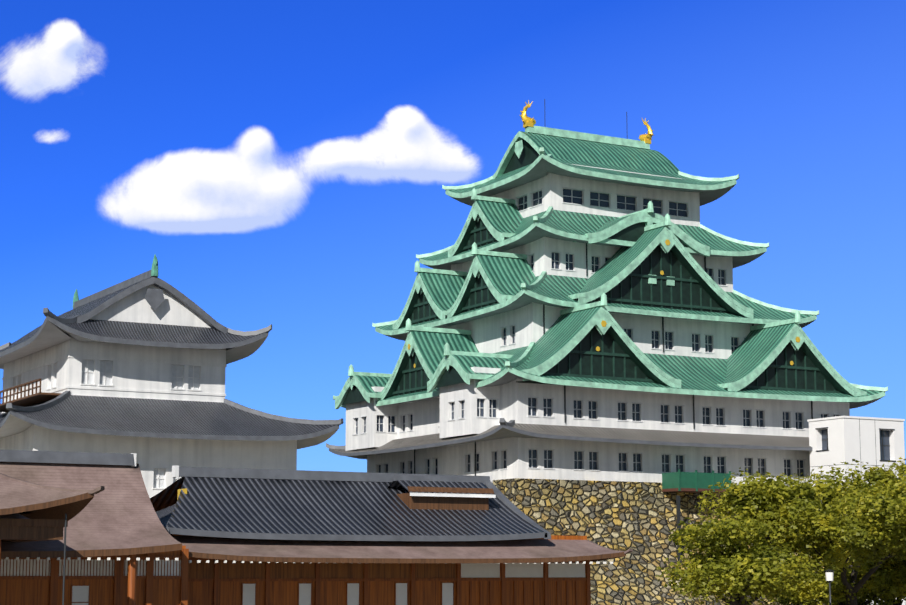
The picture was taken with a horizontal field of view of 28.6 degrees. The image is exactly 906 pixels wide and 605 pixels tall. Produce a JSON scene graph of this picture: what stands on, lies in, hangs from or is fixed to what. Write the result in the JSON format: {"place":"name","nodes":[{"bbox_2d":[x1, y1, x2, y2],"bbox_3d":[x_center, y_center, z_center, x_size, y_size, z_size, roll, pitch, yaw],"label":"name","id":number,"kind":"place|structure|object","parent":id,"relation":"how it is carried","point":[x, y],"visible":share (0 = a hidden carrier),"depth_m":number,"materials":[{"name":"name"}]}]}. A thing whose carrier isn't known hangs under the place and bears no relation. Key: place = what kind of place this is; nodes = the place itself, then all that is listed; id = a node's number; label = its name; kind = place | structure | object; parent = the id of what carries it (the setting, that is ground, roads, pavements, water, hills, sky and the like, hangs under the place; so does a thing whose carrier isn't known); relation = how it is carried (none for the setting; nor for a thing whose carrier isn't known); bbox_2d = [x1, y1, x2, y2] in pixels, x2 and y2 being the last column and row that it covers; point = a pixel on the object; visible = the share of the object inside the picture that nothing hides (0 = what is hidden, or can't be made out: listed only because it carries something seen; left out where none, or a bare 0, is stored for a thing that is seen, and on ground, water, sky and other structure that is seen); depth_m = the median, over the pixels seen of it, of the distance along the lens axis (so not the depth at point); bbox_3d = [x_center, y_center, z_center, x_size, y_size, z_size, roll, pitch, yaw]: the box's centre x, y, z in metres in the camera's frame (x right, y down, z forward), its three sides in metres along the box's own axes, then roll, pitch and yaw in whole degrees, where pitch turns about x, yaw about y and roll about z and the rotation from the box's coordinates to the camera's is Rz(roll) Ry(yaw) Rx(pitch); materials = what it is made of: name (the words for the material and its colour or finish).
{"place":"outdoors","nodes":[
{"label":"outdoors","id":0,"kind":"place"},
{"bbox_2d":[0,514,590,604],"bbox_3d":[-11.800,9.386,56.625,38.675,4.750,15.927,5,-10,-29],"label":"palace walls","id":1,"kind":"structure","parent":0,"point":[123,580],"depth_m":59.61,"materials":[{"name":"brown wood"}]},
{"bbox_2d":[0,449,632,563],"bbox_3d":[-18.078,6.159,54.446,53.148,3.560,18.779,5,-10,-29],"label":"palace roofs","id":2,"kind":"structure","parent":1,"relation":"on","point":[106,504],"depth_m":60.81,"materials":[{"name":"grey tile"}]},
{"bbox_2d":[0,0,905,471],"label":"sky","id":3,"kind":"structure","parent":0,"point":[285,165],"materials":[{"name":"blue"}]},
{"bbox_2d":[345,163,849,485],"bbox_3d":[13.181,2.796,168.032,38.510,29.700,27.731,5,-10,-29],"label":"castle walls","id":4,"kind":"structure","parent":0,"point":[460,409],"depth_m":158.16,"materials":[{"name":"white paint"}]},
{"bbox_2d":[326,125,887,458],"bbox_3d":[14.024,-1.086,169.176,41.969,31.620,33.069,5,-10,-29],"label":"keep roofs","id":5,"kind":"structure","parent":4,"relation":"on","point":[533,153],"depth_m":161.23,"materials":[{"name":"green metal"}]},
{"bbox_2d":[520,99,652,143],"bbox_3d":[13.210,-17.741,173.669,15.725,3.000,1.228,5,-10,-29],"label":"roof ornaments","id":6,"kind":"object","parent":5,"relation":"on","point":[531,122],"visible":0.94,"depth_m":170.43},
{"bbox_2d":[335,188,866,408],"bbox_3d":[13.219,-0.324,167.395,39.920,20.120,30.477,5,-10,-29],"label":"roof gables","id":7,"kind":"object","parent":5,"relation":"attached to","point":[656,264],"visible":0.83,"depth_m":159.72,"materials":[{"name":"green metal"}]},
{"bbox_2d":[493,478,824,604],"bbox_3d":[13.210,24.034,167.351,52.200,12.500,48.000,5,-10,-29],"label":"stone wall","id":8,"kind":"structure","parent":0,"point":[639,519],"depth_m":147.12,"materials":[{"name":"beige stone"}]},
{"label":"ground","id":9,"kind":"structure","parent":0,"visible":0},
{"bbox_2d":[662,469,733,562],"bbox_3d":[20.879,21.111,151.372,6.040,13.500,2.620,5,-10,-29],"label":"green hoarding","id":10,"kind":"object","parent":9,"relation":"on","point":[690,482],"visible":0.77,"depth_m":150.98,"materials":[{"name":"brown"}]},
{"bbox_2d":[655,506,820,604],"bbox_3d":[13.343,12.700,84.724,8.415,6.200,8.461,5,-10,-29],"label":"tree","id":11,"kind":"object","parent":9,"relation":"on","point":[763,569],"depth_m":83.66,"materials":[{"name":"green plant"}]},
{"bbox_2d":[695,457,905,604],"bbox_3d":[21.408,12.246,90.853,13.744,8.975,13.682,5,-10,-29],"label":"tree","id":12,"kind":"object","parent":9,"relation":"on","point":[865,505],"depth_m":90.23,"materials":[{"name":"green plant"}]},
{"bbox_2d":[755,563,865,604],"bbox_3d":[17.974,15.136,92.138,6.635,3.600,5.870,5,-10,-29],"label":"bush","id":13,"kind":"object","parent":9,"relation":"on","point":[815,587],"depth_m":90.56,"materials":[{"name":"green plant"}]},
{"bbox_2d":[747,511,894,568],"bbox_3d":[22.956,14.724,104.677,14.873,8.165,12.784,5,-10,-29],"label":"tree","id":14,"kind":"object","parent":9,"relation":"on","point":[810,551],"depth_m":102.28,"materials":[{"name":"green plant"}]},
{"bbox_2d":[824,569,833,604],"bbox_3d":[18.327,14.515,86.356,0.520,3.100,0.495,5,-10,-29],"label":"lamp post","id":15,"kind":"object","parent":9,"relation":"on","point":[829,574],"visible":1,"depth_m":86.38,"materials":[{"name":"grey metal"}]},
{"bbox_2d":[791,458,905,560],"bbox_3d":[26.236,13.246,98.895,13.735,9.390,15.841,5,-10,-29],"label":"tree","id":16,"kind":"object","parent":9,"relation":"on","point":[829,540],"depth_m":100.04,"materials":[{"name":"green plant"}]},
{"bbox_2d":[801,556,905,604],"bbox_3d":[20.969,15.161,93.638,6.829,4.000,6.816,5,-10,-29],"label":"tree","id":17,"kind":"object","parent":9,"relation":"on","point":[887,576],"depth_m":92.92,"materials":[{"name":"green plant"}]},
{"bbox_2d":[807,416,905,604],"bbox_3d":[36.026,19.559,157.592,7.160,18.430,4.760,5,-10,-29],"label":"lift tower","id":18,"kind":"structure","parent":9,"relation":"on","point":[871,441],"depth_m":156.65,"materials":[{"name":"white paint"}]},
{"bbox_2d":[834,555,905,604],"bbox_3d":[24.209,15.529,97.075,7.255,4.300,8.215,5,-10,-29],"label":"tree","id":19,"kind":"object","parent":9,"relation":"on","point":[903,562],"depth_m":96.07,"materials":[{"name":"green plant"}]},
{"bbox_3d":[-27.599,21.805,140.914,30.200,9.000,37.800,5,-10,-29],"label":"small base","id":20,"kind":"object","parent":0,"visible":0},
{"bbox_2d":[0,331,296,497],"bbox_3d":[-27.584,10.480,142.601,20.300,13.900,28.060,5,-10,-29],"label":"walls","id":21,"kind":"structure","parent":20,"relation":"on","point":[73,366],"depth_m":133.99,"materials":[{"name":"paint"}]},
{"bbox_2d":[0,254,342,448],"bbox_3d":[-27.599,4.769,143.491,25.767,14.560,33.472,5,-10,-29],"label":"roofs","id":22,"kind":"structure","parent":21,"relation":"on","point":[149,308],"depth_m":134.15,"materials":[{"name":"tile"}]}
]}

